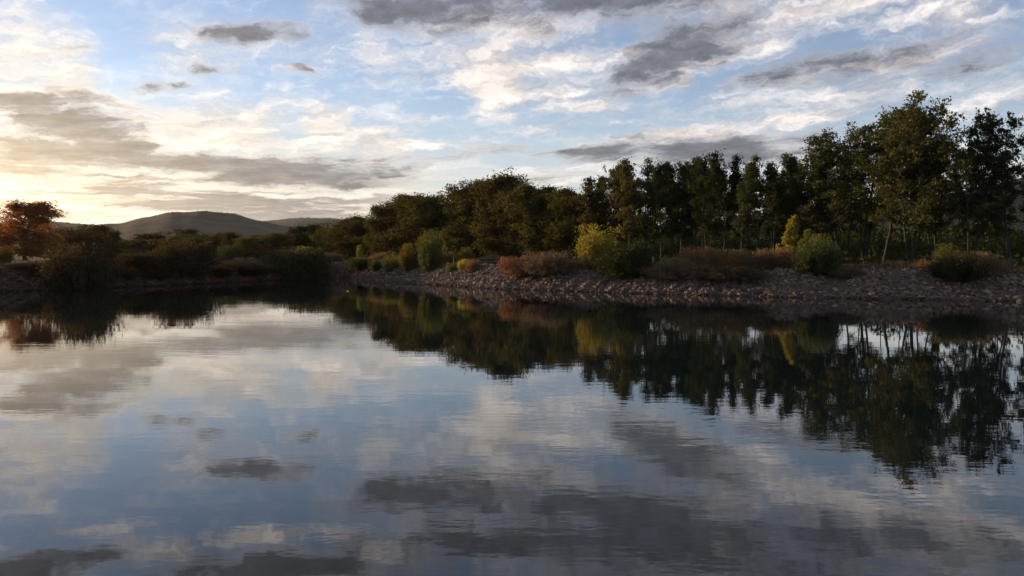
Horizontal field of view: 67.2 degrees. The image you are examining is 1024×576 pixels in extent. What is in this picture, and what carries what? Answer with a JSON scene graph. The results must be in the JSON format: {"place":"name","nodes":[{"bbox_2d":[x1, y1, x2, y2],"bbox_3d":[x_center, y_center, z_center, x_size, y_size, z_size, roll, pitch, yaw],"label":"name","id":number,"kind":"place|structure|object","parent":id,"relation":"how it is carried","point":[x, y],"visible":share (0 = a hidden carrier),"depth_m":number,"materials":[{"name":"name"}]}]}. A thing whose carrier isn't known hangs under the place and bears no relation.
{"place":"outdoors","nodes":[
{"label":"outdoors","id":0,"kind":"place"},
{"bbox_2d":[123,239,151,251],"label":"tree","id":1,"kind":"object","parent":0,"point":[136,242],"visible":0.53,"depth_m":138.27,"materials":[{"name":"green plant"}]},
{"bbox_2d":[0,217,366,254],"bbox_3d":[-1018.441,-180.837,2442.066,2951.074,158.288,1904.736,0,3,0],"label":"hills","id":2,"kind":"structure","parent":0,"point":[294,222],"depth_m":2574.09,"materials":[{"name":"grey"}]},
{"bbox_2d":[76,211,294,245],"bbox_3d":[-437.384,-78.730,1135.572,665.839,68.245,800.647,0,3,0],"label":"hill","id":3,"kind":"structure","parent":0,"point":[207,222],"depth_m":1012.53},
{"bbox_2d":[0,278,1023,575],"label":"water","id":4,"kind":"structure","parent":0,"point":[338,426],"depth_m":12.92,"materials":[{"name":"blue liquid"}]},
{"bbox_2d":[0,255,1023,300],"bbox_3d":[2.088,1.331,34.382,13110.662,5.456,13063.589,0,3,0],"label":"ground","id":5,"kind":"structure","parent":0,"point":[841,282],"depth_m":58.35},
{"bbox_2d":[0,246,18,263],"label":"leafy bush","id":6,"kind":"object","parent":5,"relation":"on","point":[6,256],"visible":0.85,"depth_m":76.06,"materials":[{"name":"green plant"}]},
{"bbox_2d":[0,200,69,259],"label":"broad tree","id":7,"kind":"object","parent":5,"relation":"on","point":[37,215],"visible":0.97,"depth_m":109.62,"materials":[{"name":"orange plant"}]},
{"bbox_2d":[20,262,52,275],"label":"willow bush","id":8,"kind":"object","parent":5,"relation":"on","point":[30,269],"visible":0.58,"depth_m":65.97,"materials":[{"name":"green plant"}]},
{"bbox_2d":[44,223,100,258],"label":"tree","id":9,"kind":"object","parent":5,"relation":"on","point":[59,226],"visible":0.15,"depth_m":118.30,"materials":[{"name":"green plant"}]},
{"bbox_2d":[32,242,132,290],"bbox_3d":[-36.535,-1.654,66.214,6.756,4.704,7.736,-1,3,-18],"label":"willow bush","id":10,"kind":"object","parent":5,"relation":"on","point":[77,270],"visible":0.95,"depth_m":64.51,"materials":[{"name":"green plant"}]},
{"bbox_2d":[50,227,126,262],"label":"willow bush","id":11,"kind":"object","parent":5,"relation":"on","point":[86,237],"visible":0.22,"depth_m":69.83,"materials":[{"name":"green plant"}]},
{"bbox_2d":[73,224,111,237],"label":"tree","id":12,"kind":"object","parent":5,"relation":"on","point":[102,227],"visible":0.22,"depth_m":125.00,"materials":[{"name":"green plant"}]},
{"bbox_2d":[103,229,127,257],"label":"tree","id":13,"kind":"object","parent":5,"relation":"on","point":[115,233],"visible":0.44,"depth_m":121.50,"materials":[{"name":"green plant"}]},
{"bbox_2d":[112,252,167,267],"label":"willow bush","id":14,"kind":"object","parent":5,"relation":"on","point":[137,260],"visible":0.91,"depth_m":74.98,"materials":[{"name":"green plant"}]},
{"bbox_2d":[127,229,168,258],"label":"tree","id":15,"kind":"object","parent":5,"relation":"on","point":[148,236],"visible":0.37,"depth_m":159.11,"materials":[{"name":"green plant"}]},
{"bbox_2d":[164,227,199,237],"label":"tree","id":16,"kind":"object","parent":5,"relation":"on","point":[187,231],"visible":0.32,"depth_m":168.17,"materials":[{"name":"green plant"}]},
{"bbox_2d":[139,239,226,276],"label":"willow bush","id":17,"kind":"object","parent":5,"relation":"on","point":[196,259],"visible":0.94,"depth_m":77.72,"materials":[{"name":"green plant"}]},
{"bbox_2d":[0,261,374,291],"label":"riprap rubble","id":18,"kind":"object","parent":5,"relation":"on","point":[36,286],"visible":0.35,"depth_m":74.06,"materials":[{"name":"stone"}]},
{"bbox_2d":[202,231,234,255],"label":"tree","id":19,"kind":"object","parent":5,"relation":"on","point":[216,235],"visible":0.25,"depth_m":158.16,"materials":[{"name":"green plant"}]},
{"bbox_2d":[207,266,239,275],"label":"dry scrub","id":20,"kind":"object","parent":5,"relation":"on","point":[219,271],"visible":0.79,"depth_m":82.33,"materials":[{"name":"brown plant"}]},
{"bbox_2d":[215,244,235,260],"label":"leafy bush","id":21,"kind":"object","parent":5,"relation":"on","point":[228,252],"visible":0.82,"depth_m":104.36,"materials":[{"name":"green plant"}]},
{"bbox_2d":[216,232,242,256],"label":"tree","id":22,"kind":"object","parent":5,"relation":"on","point":[228,237],"visible":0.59,"depth_m":143.21,"materials":[{"name":"green plant"}]},
{"bbox_2d":[212,260,283,269],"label":"dry scrub","id":23,"kind":"object","parent":5,"relation":"on","point":[238,265],"visible":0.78,"depth_m":86.39,"materials":[{"name":"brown plant"}]},
{"bbox_2d":[232,237,264,257],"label":"tree","id":24,"kind":"object","parent":5,"relation":"on","point":[241,244],"visible":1,"depth_m":134.61,"materials":[{"name":"green plant"}]},
{"bbox_2d":[262,233,295,256],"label":"tree","id":25,"kind":"object","parent":5,"relation":"on","point":[273,241],"visible":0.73,"depth_m":141.07,"materials":[{"name":"green plant"}]},
{"bbox_2d":[255,249,305,274],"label":"willow bush","id":26,"kind":"object","parent":5,"relation":"on","point":[269,260],"visible":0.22,"depth_m":92.00,"materials":[{"name":"green plant"}]},
{"bbox_2d":[280,223,313,253],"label":"tree","id":27,"kind":"object","parent":5,"relation":"on","point":[299,231],"visible":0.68,"depth_m":153.80,"materials":[{"name":"green plant"}]},
{"bbox_2d":[284,233,318,253],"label":"tree","id":28,"kind":"object","parent":5,"relation":"on","point":[307,242],"visible":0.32,"depth_m":153.56,"materials":[{"name":"green plant"}]},
{"bbox_2d":[272,246,340,280],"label":"willow bush","id":29,"kind":"object","parent":5,"relation":"on","point":[298,267],"visible":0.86,"depth_m":89.81,"materials":[{"name":"green plant"}]},
{"bbox_2d":[322,217,367,258],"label":"oak tree","id":30,"kind":"object","parent":5,"relation":"on","point":[339,236],"visible":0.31,"depth_m":130.74,"materials":[{"name":"green plant"}]},
{"bbox_2d":[333,213,377,257],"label":"oak tree","id":31,"kind":"object","parent":5,"relation":"on","point":[354,221],"visible":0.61,"depth_m":128.71,"materials":[{"name":"green plant"}]},
{"bbox_2d":[342,256,371,270],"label":"willow bush","id":32,"kind":"object","parent":5,"relation":"on","point":[359,264],"visible":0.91,"depth_m":97.00,"materials":[{"name":"green plant"}]},
{"bbox_2d":[359,203,395,254],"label":"oak tree","id":33,"kind":"object","parent":5,"relation":"on","point":[376,219],"visible":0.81,"depth_m":120.83,"materials":[{"name":"green plant"}]},
{"bbox_2d":[379,255,401,271],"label":"leafy bush","id":34,"kind":"object","parent":5,"relation":"on","point":[389,264],"visible":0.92,"depth_m":89.67,"materials":[{"name":"green plant"}]},
{"bbox_2d":[395,242,420,271],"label":"leafy bush","id":35,"kind":"object","parent":5,"relation":"on","point":[408,260],"visible":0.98,"depth_m":86.69,"materials":[{"name":"green plant"}]},
{"bbox_2d":[375,190,444,257],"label":"oak tree","id":36,"kind":"object","parent":5,"relation":"on","point":[396,204],"visible":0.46,"depth_m":116.84,"materials":[{"name":"green plant"}]},
{"bbox_2d":[399,191,459,252],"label":"oak tree","id":37,"kind":"object","parent":5,"relation":"on","point":[428,211],"visible":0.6,"depth_m":113.37,"materials":[{"name":"green plant"}]},
{"bbox_2d":[412,228,447,271],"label":"leafy bush","id":38,"kind":"object","parent":5,"relation":"on","point":[431,257],"visible":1,"depth_m":82.55,"materials":[{"name":"green plant"}]},
{"bbox_2d":[429,181,485,254],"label":"oak tree","id":39,"kind":"object","parent":5,"relation":"on","point":[448,202],"visible":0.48,"depth_m":107.99,"materials":[{"name":"green plant"}]},
{"bbox_2d":[451,247,476,261],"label":"leafy bush","id":40,"kind":"object","parent":5,"relation":"on","point":[466,253],"visible":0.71,"depth_m":83.45,"materials":[{"name":"green plant"}]},
{"bbox_2d":[438,175,500,258],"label":"oak tree","id":41,"kind":"object","parent":5,"relation":"on","point":[452,188],"visible":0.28,"depth_m":107.27,"materials":[{"name":"green plant"}]},
{"bbox_2d":[464,259,484,271],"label":"dry scrub","id":42,"kind":"object","parent":5,"relation":"on","point":[472,265],"visible":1,"depth_m":75.58,"materials":[{"name":"brown plant"}]},
{"bbox_2d":[476,254,507,263],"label":"dry scrub","id":43,"kind":"object","parent":5,"relation":"on","point":[491,258],"visible":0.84,"depth_m":79.38,"materials":[{"name":"brown plant"}]},
{"bbox_2d":[463,170,533,258],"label":"oak tree","id":44,"kind":"object","parent":5,"relation":"on","point":[481,229],"visible":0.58,"depth_m":101.07,"materials":[{"name":"green plant"}]},
{"bbox_2d":[473,166,536,256],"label":"oak tree","id":45,"kind":"object","parent":5,"relation":"on","point":[495,229],"visible":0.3,"depth_m":101.63,"materials":[{"name":"green plant"}]},
{"bbox_2d":[0,257,1023,273],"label":"dry grass","id":46,"kind":"structure","parent":5,"relation":"on","point":[903,264],"depth_m":59.33,"materials":[{"name":"brown plant"}]},
{"bbox_2d":[496,255,537,275],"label":"dry scrub","id":47,"kind":"object","parent":5,"relation":"on","point":[509,266],"visible":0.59,"depth_m":68.00,"materials":[{"name":"brown plant"}]},
{"bbox_2d":[494,179,550,256],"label":"oak tree","id":48,"kind":"object","parent":5,"relation":"on","point":[524,191],"visible":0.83,"depth_m":96.81,"materials":[{"name":"green plant"}]},
{"bbox_2d":[515,182,582,255],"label":"oak tree","id":49,"kind":"object","parent":5,"relation":"on","point":[539,194],"visible":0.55,"depth_m":95.55,"materials":[{"name":"green plant"}]},
{"bbox_2d":[516,250,585,275],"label":"dry scrub","id":50,"kind":"object","parent":5,"relation":"on","point":[550,264],"visible":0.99,"depth_m":66.03,"materials":[{"name":"brown plant"}]},
{"bbox_2d":[540,186,599,259],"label":"oak tree","id":51,"kind":"object","parent":5,"relation":"on","point":[559,205],"visible":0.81,"depth_m":91.84,"materials":[{"name":"green plant"}]},
{"bbox_2d":[569,175,609,240],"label":"slender tree","id":52,"kind":"object","parent":5,"relation":"on","point":[588,196],"visible":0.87,"depth_m":87.73,"materials":[{"name":"green plant"}]},
{"bbox_2d":[584,175,612,230],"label":"slender tree","id":53,"kind":"object","parent":5,"relation":"on","point":[600,181],"visible":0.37,"depth_m":91.75,"materials":[{"name":"green plant"}]},
{"bbox_2d":[572,223,629,268],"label":"yellow bush","id":54,"kind":"object","parent":5,"relation":"on","point":[593,244],"visible":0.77,"depth_m":65.09,"materials":[{"name":"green plant"}]},
{"bbox_2d":[601,165,627,241],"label":"slender tree","id":55,"kind":"object","parent":5,"relation":"on","point":[616,211],"visible":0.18,"depth_m":92.50,"materials":[{"name":"green plant"}]},
{"bbox_2d":[599,163,636,232],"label":"slender tree","id":56,"kind":"object","parent":5,"relation":"on","point":[609,219],"visible":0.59,"depth_m":87.59,"materials":[{"name":"green plant"}]},
{"bbox_2d":[605,158,648,247],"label":"slender tree","id":57,"kind":"object","parent":5,"relation":"on","point":[632,198],"visible":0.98,"depth_m":83.38,"materials":[{"name":"green plant"}]},
{"bbox_2d":[590,240,666,278],"bbox_3d":[9.319,-2.268,62.294,6.222,3.161,5.221,0,3,-3],"label":"willow bush","id":58,"kind":"object","parent":5,"relation":"on","point":[627,262],"visible":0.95,"depth_m":61.12,"materials":[{"name":"green plant"}]},
{"bbox_2d":[635,157,664,251],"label":"slender tree","id":59,"kind":"object","parent":5,"relation":"on","point":[647,174],"visible":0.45,"depth_m":85.79,"materials":[{"name":"green plant"}]},
{"bbox_2d":[641,161,678,258],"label":"slender tree","id":60,"kind":"object","parent":5,"relation":"on","point":[659,177],"visible":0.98,"depth_m":81.56,"materials":[{"name":"green plant"}]},
{"bbox_2d":[650,161,677,253],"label":"slender tree","id":61,"kind":"object","parent":5,"relation":"on","point":[670,170],"visible":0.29,"depth_m":85.62,"materials":[{"name":"green plant"}]},
{"bbox_2d":[660,161,685,255],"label":"slender tree","id":62,"kind":"object","parent":5,"relation":"on","point":[673,230],"visible":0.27,"depth_m":86.26,"materials":[{"name":"green plant"}]},
{"bbox_2d":[634,257,715,279],"bbox_3d":[12.461,-1.543,60.234,4.843,1.830,5.987,-1,3,-31],"label":"dry scrub","id":63,"kind":"object","parent":5,"relation":"on","point":[674,269],"visible":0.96,"depth_m":59.48,"materials":[{"name":"brown plant"}]},
{"bbox_2d":[327,261,1023,301],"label":"riprap rubble","id":64,"kind":"object","parent":5,"relation":"on","point":[737,289],"visible":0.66,"depth_m":56.70,"materials":[{"name":"stone"}]},
{"bbox_2d":[331,227,1023,267],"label":"undergrowth","id":65,"kind":"object","parent":5,"relation":"on","point":[876,249],"visible":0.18,"depth_m":77.52,"materials":[{"name":"green plant"}]},
{"bbox_2d":[671,161,702,248],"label":"slender tree","id":66,"kind":"object","parent":5,"relation":"on","point":[685,231],"visible":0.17,"depth_m":85.10,"materials":[{"name":"green plant"}]},
{"bbox_2d":[668,162,710,253],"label":"slender tree","id":67,"kind":"object","parent":5,"relation":"on","point":[675,177],"visible":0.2,"depth_m":81.85,"materials":[{"name":"green plant"}]},
{"bbox_2d":[665,154,727,259],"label":"slender tree","id":68,"kind":"object","parent":5,"relation":"on","point":[684,210],"visible":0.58,"depth_m":80.60,"materials":[{"name":"green plant"}]},
{"bbox_2d":[674,246,730,267],"bbox_3d":[15.406,-2.430,61.962,4.711,1.942,3.998,0,3,-1],"label":"dry scrub","id":69,"kind":"object","parent":5,"relation":"on","point":[704,257],"visible":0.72,"depth_m":61.22,"materials":[{"name":"brown plant"}]},
{"bbox_2d":[687,164,719,251],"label":"slender tree","id":70,"kind":"object","parent":5,"relation":"on","point":[708,212],"visible":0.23,"depth_m":81.13,"materials":[{"name":"green plant"}]},
{"bbox_2d":[686,152,734,249],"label":"slender tree","id":71,"kind":"object","parent":5,"relation":"on","point":[705,197],"visible":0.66,"depth_m":76.72,"materials":[{"name":"green plant"}]},
{"bbox_2d":[696,148,742,253],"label":"slender tree","id":72,"kind":"object","parent":5,"relation":"on","point":[718,176],"visible":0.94,"depth_m":75.19,"materials":[{"name":"green plant"}]},
{"bbox_2d":[686,265,774,281],"bbox_3d":[16.412,-1.159,58.325,8.065,1.226,6.257,1,3,20],"label":"dry scrub","id":73,"kind":"object","parent":5,"relation":"on","point":[738,272],"visible":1,"depth_m":57.14,"materials":[{"name":"brown plant"}]},
{"bbox_2d":[710,248,753,267],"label":"dry scrub","id":74,"kind":"object","parent":5,"relation":"on","point":[736,258],"visible":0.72,"depth_m":60.43,"materials":[{"name":"brown plant"}]},
{"bbox_2d":[720,153,746,246],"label":"slender tree","id":75,"kind":"object","parent":5,"relation":"on","point":[735,175],"visible":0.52,"depth_m":78.69,"materials":[{"name":"green plant"}]},
{"bbox_2d":[722,154,763,251],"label":"slender tree","id":76,"kind":"object","parent":5,"relation":"on","point":[750,183],"visible":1,"depth_m":72.21,"materials":[{"name":"green plant"}]},
{"bbox_2d":[742,166,766,253],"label":"slender tree","id":77,"kind":"object","parent":5,"relation":"on","point":[755,221],"visible":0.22,"depth_m":75.83,"materials":[{"name":"green plant"}]},
{"bbox_2d":[741,252,792,268],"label":"dry scrub","id":78,"kind":"object","parent":5,"relation":"on","point":[765,260],"visible":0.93,"depth_m":59.25,"materials":[{"name":"brown plant"}]},
{"bbox_2d":[748,161,794,251],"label":"slender tree","id":79,"kind":"object","parent":5,"relation":"on","point":[772,193],"visible":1,"depth_m":71.01,"materials":[{"name":"green plant"}]},
{"bbox_2d":[751,247,799,267],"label":"dry scrub","id":80,"kind":"object","parent":5,"relation":"on","point":[784,253],"visible":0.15,"depth_m":61.45,"materials":[{"name":"brown plant"}]},
{"bbox_2d":[773,215,800,254],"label":"poplar sapling","id":81,"kind":"object","parent":5,"relation":"on","point":[792,226],"visible":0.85,"depth_m":65.48,"materials":[{"name":"yellow plant"}]},
{"bbox_2d":[772,163,809,238],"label":"slender tree","id":82,"kind":"object","parent":5,"relation":"on","point":[792,203],"visible":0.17,"depth_m":73.67,"materials":[{"name":"green plant"}]},
{"bbox_2d":[764,152,822,240],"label":"slender tree","id":83,"kind":"object","parent":5,"relation":"on","point":[792,162],"visible":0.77,"depth_m":70.28,"materials":[{"name":"green plant"}]},
{"bbox_2d":[796,228,817,256],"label":"poplar sapling","id":84,"kind":"object","parent":5,"relation":"on","point":[809,232],"visible":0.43,"depth_m":67.68,"materials":[{"name":"green plant"}]},
{"bbox_2d":[788,239,844,274],"bbox_3d":[22.275,-2.258,56.466,3.883,2.656,4.446,1,3,28],"label":"willow bush","id":85,"kind":"object","parent":5,"relation":"on","point":[824,259],"visible":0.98,"depth_m":55.61,"materials":[{"name":"green plant"}]},
{"bbox_2d":[791,149,850,236],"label":"slender tree","id":86,"kind":"object","parent":5,"relation":"on","point":[820,204],"visible":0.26,"depth_m":70.84,"materials":[{"name":"green plant"}]},
{"bbox_2d":[807,156,844,241],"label":"slender tree","id":87,"kind":"object","parent":5,"relation":"on","point":[823,213],"visible":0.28,"depth_m":70.52,"materials":[{"name":"green plant"}]},
{"bbox_2d":[788,127,864,263],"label":"locust tree","id":88,"kind":"object","parent":5,"relation":"on","point":[822,151],"visible":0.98,"depth_m":67.64,"materials":[{"name":"green plant"}]},
{"bbox_2d":[818,221,872,243],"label":"tree","id":89,"kind":"object","parent":5,"relation":"on","point":[844,228],"visible":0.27,"depth_m":162.26,"materials":[{"name":"green plant"}]},
{"bbox_2d":[827,266,865,276],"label":"dry scrub","id":90,"kind":"object","parent":5,"relation":"on","point":[849,272],"visible":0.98,"depth_m":54.89,"materials":[{"name":"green plant"}]},
{"bbox_2d":[837,149,873,251],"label":"slender tree","id":91,"kind":"object","parent":5,"relation":"on","point":[850,153],"visible":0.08,"depth_m":79.25,"materials":[{"name":"green plant"}]},
{"bbox_2d":[848,131,869,247],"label":"slender tree","id":92,"kind":"object","parent":5,"relation":"on","point":[852,133],"visible":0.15,"depth_m":82.81,"materials":[{"name":"green plant"}]},
{"bbox_2d":[826,110,912,263],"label":"locust tree","id":93,"kind":"object","parent":5,"relation":"on","point":[868,150],"visible":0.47,"depth_m":67.51,"materials":[{"name":"green plant"}]},
{"bbox_2d":[847,105,949,262],"bbox_3d":[31.416,-8.473,64.181,7.948,13.726,7.539,1,3,-13],"label":"locust tree","id":94,"kind":"object","parent":5,"relation":"on","point":[879,136],"visible":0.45,"depth_m":62.93,"materials":[{"name":"green plant"}]},
{"bbox_2d":[849,90,980,263],"bbox_3d":[32.178,-8.572,61.898,7.372,14.245,10.048,0,3,-33],"label":"locust tree","id":95,"kind":"object","parent":5,"relation":"on","point":[919,210],"visible":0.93,"depth_m":60.75,"materials":[{"name":"green plant"}]},
{"bbox_2d":[888,106,969,260],"bbox_3d":[34.127,-8.287,63.096,6.170,13.489,6.439,-1,1,-32],"label":"locust tree","id":96,"kind":"object","parent":5,"relation":"on","point":[947,214],"visible":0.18,"depth_m":62.30,"materials":[{"name":"green plant"}]},
{"bbox_2d":[929,138,957,245],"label":"slender tree","id":97,"kind":"object","parent":5,"relation":"on","point":[937,227],"visible":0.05,"depth_m":80.48,"materials":[{"name":"green plant"}]},
{"bbox_2d":[930,243,966,258],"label":"leafy bush","id":98,"kind":"object","parent":5,"relation":"on","point":[945,248],"visible":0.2,"depth_m":57.91,"materials":[{"name":"green plant"}]},
{"bbox_2d":[917,250,993,282],"bbox_3d":[30.281,-1.465,52.685,3.724,2.274,4.604,0,3,-11],"label":"willow bush","id":99,"kind":"object","parent":5,"relation":"on","point":[953,269],"visible":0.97,"depth_m":52.01,"materials":[{"name":"green plant"}]},
{"bbox_2d":[946,158,969,244],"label":"slender tree","id":100,"kind":"object","parent":5,"relation":"on","point":[964,216],"visible":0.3,"depth_m":78.02,"materials":[{"name":"green plant"}]},
{"bbox_2d":[940,251,1016,274],"bbox_3d":[32.122,-1.726,53.244,4.885,1.761,3.951,2,3,31],"label":"dry scrub","id":101,"kind":"object","parent":5,"relation":"on","point":[999,266],"visible":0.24,"depth_m":52.65,"materials":[{"name":"brown plant"}]},
{"bbox_2d":[937,114,1023,254],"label":"locust tree","id":102,"kind":"object","parent":5,"relation":"on","point":[963,162],"visible":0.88,"depth_m":58.75,"materials":[{"name":"green plant"}]},
{"bbox_2d":[955,107,1016,252],"bbox_3d":[38.276,-7.967,62.250,4.696,13.268,3.620,-3,3,-28],"label":"locust tree","id":103,"kind":"object","parent":5,"relation":"on","point":[969,144],"visible":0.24,"depth_m":62.20,"materials":[{"name":"green plant"}]},
{"bbox_2d":[966,111,1023,267],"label":"locust tree","id":104,"kind":"object","parent":5,"relation":"on","point":[1007,185],"visible":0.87,"depth_m":58.18,"materials":[{"name":"green plant"}]},
{"bbox_2d":[989,148,1019,249],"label":"slender tree","id":105,"kind":"object","parent":5,"relation":"on","point":[1009,220],"visible":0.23,"depth_m":71.87,"materials":[{"name":"green plant"}]},
{"bbox_2d":[0,0,1023,224],"label":"sky","id":106,"kind":"structure","parent":0,"point":[112,111],"materials":[{"name":"blue"}]},
{"bbox_2d":[638,178,1023,240],"bbox_3d":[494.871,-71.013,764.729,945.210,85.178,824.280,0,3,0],"label":"mountain","id":107,"kind":"structure","parent":0,"point":[1020,226],"depth_m":670.21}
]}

